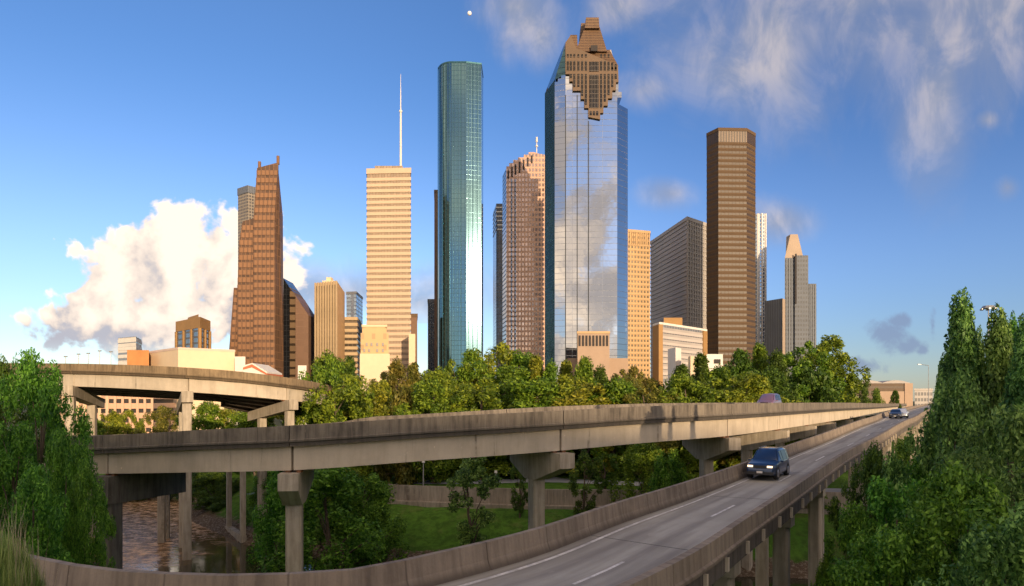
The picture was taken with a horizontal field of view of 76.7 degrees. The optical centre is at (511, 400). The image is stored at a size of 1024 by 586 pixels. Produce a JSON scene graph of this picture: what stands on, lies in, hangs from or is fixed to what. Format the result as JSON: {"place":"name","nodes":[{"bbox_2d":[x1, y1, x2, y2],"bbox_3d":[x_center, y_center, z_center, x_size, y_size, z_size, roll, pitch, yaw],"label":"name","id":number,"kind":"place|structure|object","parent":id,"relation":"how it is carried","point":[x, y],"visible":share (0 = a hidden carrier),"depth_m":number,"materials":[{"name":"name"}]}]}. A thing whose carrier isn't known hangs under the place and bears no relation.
{"place":"outdoors","nodes":[
{"label":"outdoors","id":0,"kind":"place"},
{"bbox_2d":[229,156,283,376],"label":"stepped tower","id":1,"kind":"structure","parent":0,"point":[256,335],"depth_m":450.00,"materials":[{"name":"brown stone"}]},
{"bbox_2d":[283,278,313,378],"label":"wedge tower","id":2,"kind":"structure","parent":0,"point":[298,323],"depth_m":499.00,"materials":[{"name":"brown stone"}]},
{"bbox_2d":[90,495,834,585],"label":"water","id":3,"kind":"structure","parent":0,"point":[212,551],"depth_m":77.58,"materials":[{"name":"brown liquid"}]},
{"bbox_2d":[157,495,169,542],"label":"pile bent","id":4,"kind":"object","parent":3,"relation":"in","point":[163,518],"visible":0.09,"depth_m":81.71,"materials":[{"name":"concrete"}]},
{"bbox_2d":[2,401,933,578],"bbox_3d":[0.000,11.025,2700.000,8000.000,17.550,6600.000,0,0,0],"label":"ground","id":5,"kind":"structure","parent":0,"point":[430,529],"depth_m":76.29,"materials":[{"name":"green plant"}]},
{"bbox_2d":[0,420,43,549],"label":"tree","id":6,"kind":"object","parent":5,"relation":"on","point":[21,442],"visible":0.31,"depth_m":32.83,"materials":[{"name":"green plant"}]},
{"bbox_2d":[0,529,48,585],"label":"grass","id":7,"kind":"structure","parent":5,"relation":"on","point":[9,565],"depth_m":8.50,"materials":[{"name":"green plant"}]},
{"bbox_2d":[0,493,57,585],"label":"dry grass","id":8,"kind":"structure","parent":5,"relation":"on","point":[19,548],"depth_m":8.65,"materials":[{"name":"green plant"}]},
{"bbox_2d":[0,355,65,468],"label":"tree","id":9,"kind":"object","parent":5,"relation":"on","point":[6,371],"visible":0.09,"depth_m":39.68,"materials":[{"name":"green plant"}]},
{"bbox_2d":[0,463,73,562],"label":"tree","id":10,"kind":"object","parent":5,"relation":"on","point":[53,514],"visible":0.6,"depth_m":25.53,"materials":[{"name":"green plant"}]},
{"bbox_2d":[0,347,94,513],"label":"tree","id":11,"kind":"object","parent":5,"relation":"on","point":[40,393],"visible":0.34,"depth_m":35.63,"materials":[{"name":"green plant"}]},
{"bbox_2d":[34,427,101,564],"bbox_3d":[-20.852,8.087,30.206,2.544,13.771,3.275,0,0,7],"label":"tree","id":12,"kind":"object","parent":5,"relation":"on","point":[59,460],"visible":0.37,"depth_m":29.81,"materials":[{"name":"green plant"}]},
{"bbox_2d":[59,456,116,567],"bbox_3d":[-18.386,8.613,28.022,2.019,12.436,2.892,0,0,6],"label":"tree","id":13,"kind":"object","parent":5,"relation":"on","point":[81,489],"visible":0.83,"depth_m":27.77,"materials":[{"name":"green plant"}]},
{"bbox_2d":[57,395,175,435],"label":"parking garage","id":14,"kind":"structure","parent":5,"relation":"on","point":[139,406],"depth_m":208.39,"materials":[{"name":"concrete"}]},
{"bbox_2d":[104,409,147,434],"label":"tree","id":15,"kind":"object","parent":5,"relation":"on","point":[116,429],"visible":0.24,"depth_m":143.77,"materials":[{"name":"green plant"}]},
{"bbox_2d":[118,336,141,364],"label":"office tower","id":16,"kind":"structure","parent":5,"relation":"on","point":[125,344],"depth_m":528.64,"materials":[{"name":"white paint"}]},
{"bbox_2d":[127,350,148,365],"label":"brick building","id":17,"kind":"structure","parent":5,"relation":"on","point":[137,357],"depth_m":258.00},
{"bbox_2d":[134,405,178,433],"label":"tree","id":18,"kind":"object","parent":5,"relation":"on","point":[162,424],"visible":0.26,"depth_m":138.24,"materials":[{"name":"green plant"}]},
{"bbox_2d":[4,363,332,560],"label":"flyover","id":19,"kind":"object","parent":5,"relation":"on","point":[260,399],"visible":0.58,"depth_m":77.61,"materials":[{"name":"beige concrete"}]},
{"bbox_2d":[149,347,234,429],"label":"windowless building","id":20,"kind":"structure","parent":5,"relation":"on","point":[216,359],"depth_m":254.25,"materials":[{"name":"beige paint"}]},
{"bbox_2d":[175,314,210,348],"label":"office building","id":21,"kind":"structure","parent":5,"relation":"on","point":[194,331],"depth_m":431.17,"materials":[{"name":"stone"}]},
{"bbox_2d":[175,401,235,487],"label":"tree","id":22,"kind":"object","parent":5,"relation":"on","point":[210,409],"visible":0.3,"depth_m":116.48,"materials":[{"name":"green plant"}]},
{"bbox_2d":[173,472,239,502],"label":"tree","id":23,"kind":"object","parent":5,"relation":"on","point":[212,478],"visible":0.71,"depth_m":102.36,"materials":[{"name":"green plant"}]},
{"bbox_2d":[192,496,225,511],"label":"bush","id":24,"kind":"object","parent":5,"relation":"on","point":[216,503],"visible":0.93,"depth_m":98.20,"materials":[{"name":"green plant"}]},
{"bbox_2d":[225,472,246,542],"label":"pile bent","id":25,"kind":"object","parent":5,"relation":"on","point":[240,536],"visible":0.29,"depth_m":82.34,"materials":[{"name":"concrete"}]},
{"bbox_2d":[237,185,255,254],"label":"office tower","id":26,"kind":"structure","parent":5,"relation":"on","point":[246,198],"depth_m":824.95,"materials":[{"name":"grey concrete"}]},
{"bbox_2d":[226,411,284,475],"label":"tree","id":27,"kind":"object","parent":5,"relation":"on","point":[241,421],"visible":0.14,"depth_m":112.50,"materials":[{"name":"green plant"}]},
{"bbox_2d":[243,363,282,376],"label":"gabled building","id":28,"kind":"structure","parent":5,"relation":"on","point":[259,368],"depth_m":245.00,"materials":[{"name":"white paint"}]},
{"bbox_2d":[246,471,280,525],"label":"tree","id":29,"kind":"object","parent":5,"relation":"on","point":[251,503],"visible":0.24,"depth_m":84.72,"materials":[{"name":"green plant"}]},
{"bbox_2d":[245,471,317,570],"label":"tree","id":30,"kind":"object","parent":5,"relation":"on","point":[264,526],"visible":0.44,"depth_m":70.53,"materials":[{"name":"green plant"}]},
{"bbox_2d":[256,467,387,572],"bbox_3d":[-19.338,13.373,65.983,12.706,15.751,14.691,0,0,-23],"label":"tree","id":31,"kind":"object","parent":5,"relation":"on","point":[325,480],"visible":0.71,"depth_m":64.14,"materials":[{"name":"green plant"}]},
{"bbox_2d":[298,354,352,423],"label":"tree","id":32,"kind":"object","parent":5,"relation":"on","point":[330,373],"visible":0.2,"depth_m":89.98,"materials":[{"name":"green plant"}]},
{"bbox_2d":[314,277,344,361],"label":"office tower","id":33,"kind":"structure","parent":5,"relation":"on","point":[329,313],"depth_m":484.81,"materials":[{"name":"brown stone"}]},
{"bbox_2d":[295,349,367,419],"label":"tree","id":34,"kind":"object","parent":5,"relation":"on","point":[321,361],"visible":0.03,"depth_m":95.42,"materials":[{"name":"green plant"}]},
{"bbox_2d":[295,374,383,506],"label":"tree","id":35,"kind":"object","parent":5,"relation":"on","point":[351,390],"visible":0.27,"depth_m":82.55,"materials":[{"name":"green plant"}]},
{"bbox_2d":[314,378,390,487],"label":"tree","id":36,"kind":"object","parent":5,"relation":"on","point":[381,397],"visible":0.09,"depth_m":90.34,"materials":[{"name":"green plant"}]},
{"bbox_2d":[345,317,361,376],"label":"office building","id":37,"kind":"structure","parent":5,"relation":"on","point":[353,328],"depth_m":540.00,"materials":[{"name":"brown glass"}]},
{"bbox_2d":[346,291,362,324],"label":"glass tower","id":38,"kind":"structure","parent":5,"relation":"on","point":[354,303],"depth_m":641.89,"materials":[{"name":"blue glass"}]},
{"bbox_2d":[308,472,409,570],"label":"tree","id":39,"kind":"object","parent":5,"relation":"on","point":[379,495],"visible":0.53,"depth_m":69.29,"materials":[{"name":"green plant"}]},
{"bbox_2d":[360,325,389,390],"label":"office building","id":40,"kind":"structure","parent":5,"relation":"on","point":[374,358],"depth_m":402.00,"materials":[{"name":"stone"}]},
{"bbox_2d":[366,76,410,385],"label":"banded tower","id":41,"kind":"structure","parent":5,"relation":"on","point":[388,246],"depth_m":519.69,"materials":[{"name":"white paint"}]},
{"bbox_2d":[370,380,428,484],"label":"tree","id":42,"kind":"object","parent":5,"relation":"on","point":[398,469],"visible":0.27,"depth_m":88.73,"materials":[{"name":"green plant"}]},
{"bbox_2d":[386,355,412,467],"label":"tree","id":43,"kind":"object","parent":5,"relation":"on","point":[395,372],"visible":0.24,"depth_m":111.11,"materials":[{"name":"green plant"}]},
{"bbox_2d":[391,377,464,483],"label":"tree","id":44,"kind":"object","parent":5,"relation":"on","point":[435,471],"visible":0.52,"depth_m":86.32,"materials":[{"name":"green plant"}]},
{"bbox_2d":[427,299,433,371],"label":"office tower","id":45,"kind":"structure","parent":5,"relation":"on","point":[430,334],"depth_m":699.60,"materials":[{"name":"stone"}]},
{"bbox_2d":[413,365,455,475],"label":"tree","id":46,"kind":"object","parent":5,"relation":"on","point":[442,378],"visible":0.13,"depth_m":94.67,"materials":[{"name":"green plant"}]},
{"bbox_2d":[434,190,437,370],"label":"office tower","id":47,"kind":"structure","parent":5,"relation":"on","point":[435,279],"depth_m":640.00,"materials":[{"name":"brown stone"}]},
{"bbox_2d":[438,61,482,379],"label":"glass tower","id":48,"kind":"structure","parent":5,"relation":"on","point":[460,207],"depth_m":560.64,"materials":[{"name":"glass"}]},
{"bbox_2d":[34,403,906,571],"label":"flyover","id":49,"kind":"object","parent":5,"relation":"on","point":[535,443],"visible":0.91,"depth_m":42.64,"materials":[{"name":"concrete"}]},
{"bbox_2d":[445,457,502,545],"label":"tree","id":50,"kind":"object","parent":5,"relation":"on","point":[466,477],"visible":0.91,"depth_m":69.45,"materials":[{"name":"green plant"}]},
{"bbox_2d":[20,403,930,585],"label":"road viaduct","id":51,"kind":"object","parent":5,"relation":"on","point":[713,528],"visible":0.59,"depth_m":22.36,"materials":[{"name":"concrete"}]},
{"bbox_2d":[747,446,789,479],"bbox_3d":[15.260,3.667,38.506,1.980,1.734,4.217,0,0,35],"label":"car","id":52,"kind":"object","parent":51,"relation":"on","point":[770,461],"visible":1,"depth_m":37.63,"materials":[{"name":"blue paint"}]},
{"bbox_2d":[436,377,517,479],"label":"tree","id":53,"kind":"object","parent":5,"relation":"on","point":[491,464],"visible":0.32,"depth_m":89.66,"materials":[{"name":"green plant"}]},
{"bbox_2d":[454,347,500,409],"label":"tree","id":54,"kind":"object","parent":5,"relation":"on","point":[470,356],"visible":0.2,"depth_m":109.10,"materials":[{"name":"green plant"}]},
{"bbox_2d":[458,341,526,394],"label":"tree","id":55,"kind":"object","parent":5,"relation":"on","point":[502,350],"visible":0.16,"depth_m":114.57,"materials":[{"name":"green plant"}]},
{"bbox_2d":[493,204,502,378],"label":"office tower","id":56,"kind":"structure","parent":5,"relation":"on","point":[498,274],"depth_m":740.00,"materials":[{"name":"glass"}]},
{"bbox_2d":[471,364,546,466],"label":"tree","id":57,"kind":"object","parent":5,"relation":"on","point":[512,373],"visible":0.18,"depth_m":102.86,"materials":[{"name":"green plant"}]},
{"bbox_2d":[495,349,533,400],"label":"tree","id":58,"kind":"object","parent":5,"relation":"on","point":[523,360],"visible":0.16,"depth_m":111.39,"materials":[{"name":"green plant"}]},
{"bbox_2d":[509,463,527,517],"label":"tree","id":59,"kind":"object","parent":5,"relation":"on","point":[518,498],"visible":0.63,"depth_m":75.65,"materials":[{"name":"green plant"}]},
{"bbox_2d":[503,137,544,369],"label":"granite tower","id":60,"kind":"structure","parent":5,"relation":"on","point":[523,254],"depth_m":600.00,"materials":[{"name":"stone"}]},
{"bbox_2d":[483,375,573,478],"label":"tree","id":61,"kind":"object","parent":5,"relation":"on","point":[524,395],"visible":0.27,"depth_m":91.39,"materials":[{"name":"green plant"}]},
{"bbox_2d":[530,374,589,474],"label":"tree","id":62,"kind":"object","parent":5,"relation":"on","point":[567,384],"visible":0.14,"depth_m":96.43,"materials":[{"name":"green plant"}]},
{"bbox_2d":[574,355,594,457],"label":"tree","id":63,"kind":"object","parent":5,"relation":"on","point":[585,367],"visible":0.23,"depth_m":103.32,"materials":[{"name":"green plant"}]},
{"bbox_2d":[546,382,623,478],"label":"tree","id":64,"kind":"object","parent":5,"relation":"on","point":[587,390],"visible":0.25,"depth_m":90.88,"materials":[{"name":"green plant"}]},
{"bbox_2d":[568,450,603,514],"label":"tree","id":65,"kind":"object","parent":5,"relation":"on","point":[580,468],"visible":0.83,"depth_m":73.42,"materials":[{"name":"green plant"}]},
{"bbox_2d":[545,17,627,381],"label":"crowned tower","id":66,"kind":"structure","parent":5,"relation":"on","point":[586,201],"depth_m":450.00,"materials":[{"name":"blue glass"}]},
{"bbox_2d":[589,75,598,107],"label":"window","id":67,"kind":"structure","parent":66,"relation":"in","point":[593,79],"depth_m":448.07,"materials":[{"name":"grey glass"}]},
{"bbox_2d":[577,331,609,379],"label":"stone building","id":68,"kind":"structure","parent":5,"relation":"on","point":[594,346],"depth_m":380.00,"materials":[{"name":"beige stone"}]},
{"bbox_2d":[567,358,627,379],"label":"stone building","id":69,"kind":"structure","parent":5,"relation":"on","point":[617,365],"depth_m":400.00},
{"bbox_2d":[592,453,618,488],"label":"tree","id":70,"kind":"object","parent":5,"relation":"on","point":[604,480],"visible":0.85,"depth_m":81.96,"materials":[{"name":"green plant"}]},
{"bbox_2d":[572,376,653,478],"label":"tree","id":71,"kind":"object","parent":5,"relation":"on","point":[620,387],"visible":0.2,"depth_m":91.74,"materials":[{"name":"green plant"}]},
{"bbox_2d":[387,484,866,514],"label":"retaining wall","id":72,"kind":"structure","parent":5,"relation":"on","point":[423,496],"depth_m":79.71,"materials":[{"name":"concrete"}]},
{"bbox_2d":[628,229,650,379],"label":"office tower","id":73,"kind":"structure","parent":5,"relation":"on","point":[639,299],"depth_m":580.27,"materials":[{"name":"gold stone"}]},
{"bbox_2d":[607,442,672,502],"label":"tree","id":74,"kind":"object","parent":5,"relation":"on","point":[632,460],"visible":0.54,"depth_m":73.19,"materials":[{"name":"green plant"}]},
{"bbox_2d":[616,383,679,476],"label":"tree","id":75,"kind":"object","parent":5,"relation":"on","point":[651,396],"visible":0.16,"depth_m":90.19,"materials":[{"name":"green plant"}]},
{"bbox_2d":[647,449,687,492],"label":"tree","id":76,"kind":"object","parent":5,"relation":"on","point":[662,471],"visible":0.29,"depth_m":65.62,"materials":[{"name":"green plant"}]},
{"bbox_2d":[668,347,680,380],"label":"building","id":77,"kind":"structure","parent":5,"relation":"on","point":[674,357],"depth_m":304.91,"materials":[{"name":"white paint"}]},
{"bbox_2d":[650,216,706,378],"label":"gridded tower","id":78,"kind":"structure","parent":5,"relation":"on","point":[678,267],"depth_m":619.56,"materials":[{"name":"grey concrete"}]},
{"bbox_2d":[653,318,706,388],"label":"office building","id":79,"kind":"structure","parent":5,"relation":"on","point":[669,333],"depth_m":391.71,"materials":[{"name":"white paint"}]},
{"bbox_2d":[663,370,718,477],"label":"tree","id":80,"kind":"object","parent":5,"relation":"on","point":[681,449],"visible":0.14,"depth_m":93.75,"materials":[{"name":"green plant"}]},
{"bbox_2d":[654,374,728,473],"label":"tree","id":81,"kind":"object","parent":5,"relation":"on","point":[708,397],"visible":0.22,"depth_m":92.73,"materials":[{"name":"green plant"}]},
{"bbox_2d":[692,352,709,383],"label":"tree","id":82,"kind":"object","parent":5,"relation":"on","point":[701,361],"visible":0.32,"depth_m":117.19,"materials":[{"name":"green plant"}]},
{"bbox_2d":[677,377,747,471],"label":"tree","id":83,"kind":"object","parent":5,"relation":"on","point":[717,384],"visible":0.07,"depth_m":95.40,"materials":[{"name":"green plant"}]},
{"bbox_2d":[706,127,755,366],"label":"octagonal tower","id":84,"kind":"structure","parent":5,"relation":"on","point":[731,235],"depth_m":520.78,"materials":[{"name":"brown stone"}]},
{"bbox_2d":[723,347,753,388],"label":"tree","id":85,"kind":"object","parent":5,"relation":"on","point":[742,362],"visible":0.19,"depth_m":112.94,"materials":[{"name":"green plant"}]},
{"bbox_2d":[714,372,801,469],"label":"tree","id":86,"kind":"object","parent":5,"relation":"on","point":[753,382],"visible":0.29,"depth_m":91.61,"materials":[{"name":"green plant"}]},
{"bbox_2d":[755,213,766,346],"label":"glass tower","id":87,"kind":"structure","parent":5,"relation":"on","point":[761,259],"depth_m":690.59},
{"bbox_2d":[750,342,774,388],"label":"tree","id":88,"kind":"object","parent":5,"relation":"on","point":[759,356],"visible":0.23,"depth_m":115.34,"materials":[{"name":"green plant"}]},
{"bbox_2d":[765,298,784,362],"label":"office tower","id":89,"kind":"structure","parent":5,"relation":"on","point":[774,323],"depth_m":626.87,"materials":[{"name":"beige stone"}]},
{"bbox_2d":[740,366,814,446],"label":"tree","id":90,"kind":"object","parent":5,"relation":"on","point":[774,376],"visible":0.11,"depth_m":104.11,"materials":[{"name":"green plant"}]},
{"bbox_2d":[767,347,797,401],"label":"tree","id":91,"kind":"object","parent":5,"relation":"on","point":[775,360],"visible":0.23,"depth_m":110.96,"materials":[{"name":"green plant"}]},
{"bbox_2d":[785,234,815,375],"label":"pointed tower","id":92,"kind":"structure","parent":5,"relation":"on","point":[800,310],"depth_m":649.45,"materials":[{"name":"beige stone"}]},
{"bbox_2d":[779,340,846,402],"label":"tree","id":93,"kind":"object","parent":5,"relation":"on","point":[789,358],"visible":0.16,"depth_m":125.32,"materials":[{"name":"green plant"}]},
{"bbox_2d":[788,364,844,440],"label":"tree","id":94,"kind":"object","parent":5,"relation":"on","point":[816,383],"visible":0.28,"depth_m":120.41,"materials":[{"name":"green plant"}]},
{"bbox_2d":[789,334,871,417],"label":"tree","id":95,"kind":"object","parent":5,"relation":"on","point":[838,359],"visible":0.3,"depth_m":128.59,"materials":[{"name":"green plant"}]},
{"bbox_2d":[814,501,887,585],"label":"tree","id":96,"kind":"object","parent":5,"relation":"on","point":[852,522],"visible":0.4,"depth_m":23.99,"materials":[{"name":"green plant"}]},
{"bbox_2d":[823,440,891,563],"bbox_3d":[16.520,8.352,29.970,3.842,13.051,2.683,0,0,18],"label":"tree","id":97,"kind":"object","parent":5,"relation":"on","point":[872,461],"visible":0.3,"depth_m":30.08,"materials":[{"name":"green plant"}]},
{"bbox_2d":[826,523,927,585],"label":"tree","id":98,"kind":"object","parent":5,"relation":"on","point":[893,554],"visible":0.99,"depth_m":18.85,"materials":[{"name":"green plant"}]},
{"bbox_2d":[845,380,912,417],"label":"building","id":99,"kind":"structure","parent":5,"relation":"on","point":[904,389],"depth_m":330.00,"materials":[{"name":"concrete"}]},
{"bbox_2d":[863,435,920,505],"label":"tree","id":100,"kind":"object","parent":5,"relation":"on","point":[900,451],"visible":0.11,"depth_m":41.62,"materials":[{"name":"green plant"}]},
{"bbox_2d":[832,475,960,585],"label":"tree","id":101,"kind":"object","parent":5,"relation":"on","point":[879,494],"visible":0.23,"depth_m":23.04,"materials":[{"name":"green plant"}]},
{"bbox_2d":[886,454,933,549],"bbox_3d":[17.263,8.526,27.342,4.912,12.731,3.815,0,0,-29],"label":"tree","id":102,"kind":"object","parent":5,"relation":"on","point":[915,473],"visible":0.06,"depth_m":26.64,"materials":[{"name":"green plant"}]},
{"bbox_2d":[874,457,1010,585],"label":"tree","id":103,"kind":"object","parent":5,"relation":"on","point":[955,497],"visible":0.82,"depth_m":18.72,"materials":[{"name":"green plant"}]},
{"bbox_2d":[875,365,1011,555],"bbox_3d":[16.980,6.886,24.977,5.680,16.500,3.966,0,0,39],"label":"tree","id":104,"kind":"object","parent":5,"relation":"on","point":[962,402],"visible":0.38,"depth_m":24.64,"materials":[{"name":"green plant"}]},
{"bbox_2d":[915,286,989,467],"bbox_3d":[19.517,5.083,27.876,4.325,19.986,4.154,0,0,-15],"label":"tree","id":105,"kind":"object","parent":5,"relation":"on","point":[962,349],"visible":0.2,"depth_m":27.63,"materials":[{"name":"green plant"}]},
{"bbox_2d":[907,500,1023,585],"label":"tree","id":106,"kind":"object","parent":5,"relation":"on","point":[984,554],"visible":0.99,"depth_m":15.62,"materials":[{"name":"green plant"}]},
{"bbox_2d":[908,404,1023,585],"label":"tree","id":107,"kind":"object","parent":5,"relation":"on","point":[1008,433],"visible":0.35,"depth_m":20.69,"materials":[{"name":"green plant"}]},
{"bbox_2d":[978,302,1019,501],"bbox_3d":[19.844,5.468,27.224,4.114,19.124,4.342,0,0,-42],"label":"tree","id":108,"kind":"object","parent":5,"relation":"on","point":[998,345],"visible":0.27,"depth_m":26.73,"materials":[{"name":"green plant"}]},
{"bbox_2d":[994,313,1023,509],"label":"tree","id":109,"kind":"object","parent":5,"relation":"on","point":[1013,387],"visible":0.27,"depth_m":24.89,"materials":[{"name":"green plant"}]},
{"bbox_2d":[0,0,1023,400],"label":"sky","id":110,"kind":"structure","parent":0,"point":[890,133],"materials":[{"name":"blue"}]},
{"bbox_2d":[238,479,847,495],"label":"path","id":111,"kind":"structure","parent":0,"point":[619,483],"depth_m":88.50,"materials":[{"name":"concrete"}]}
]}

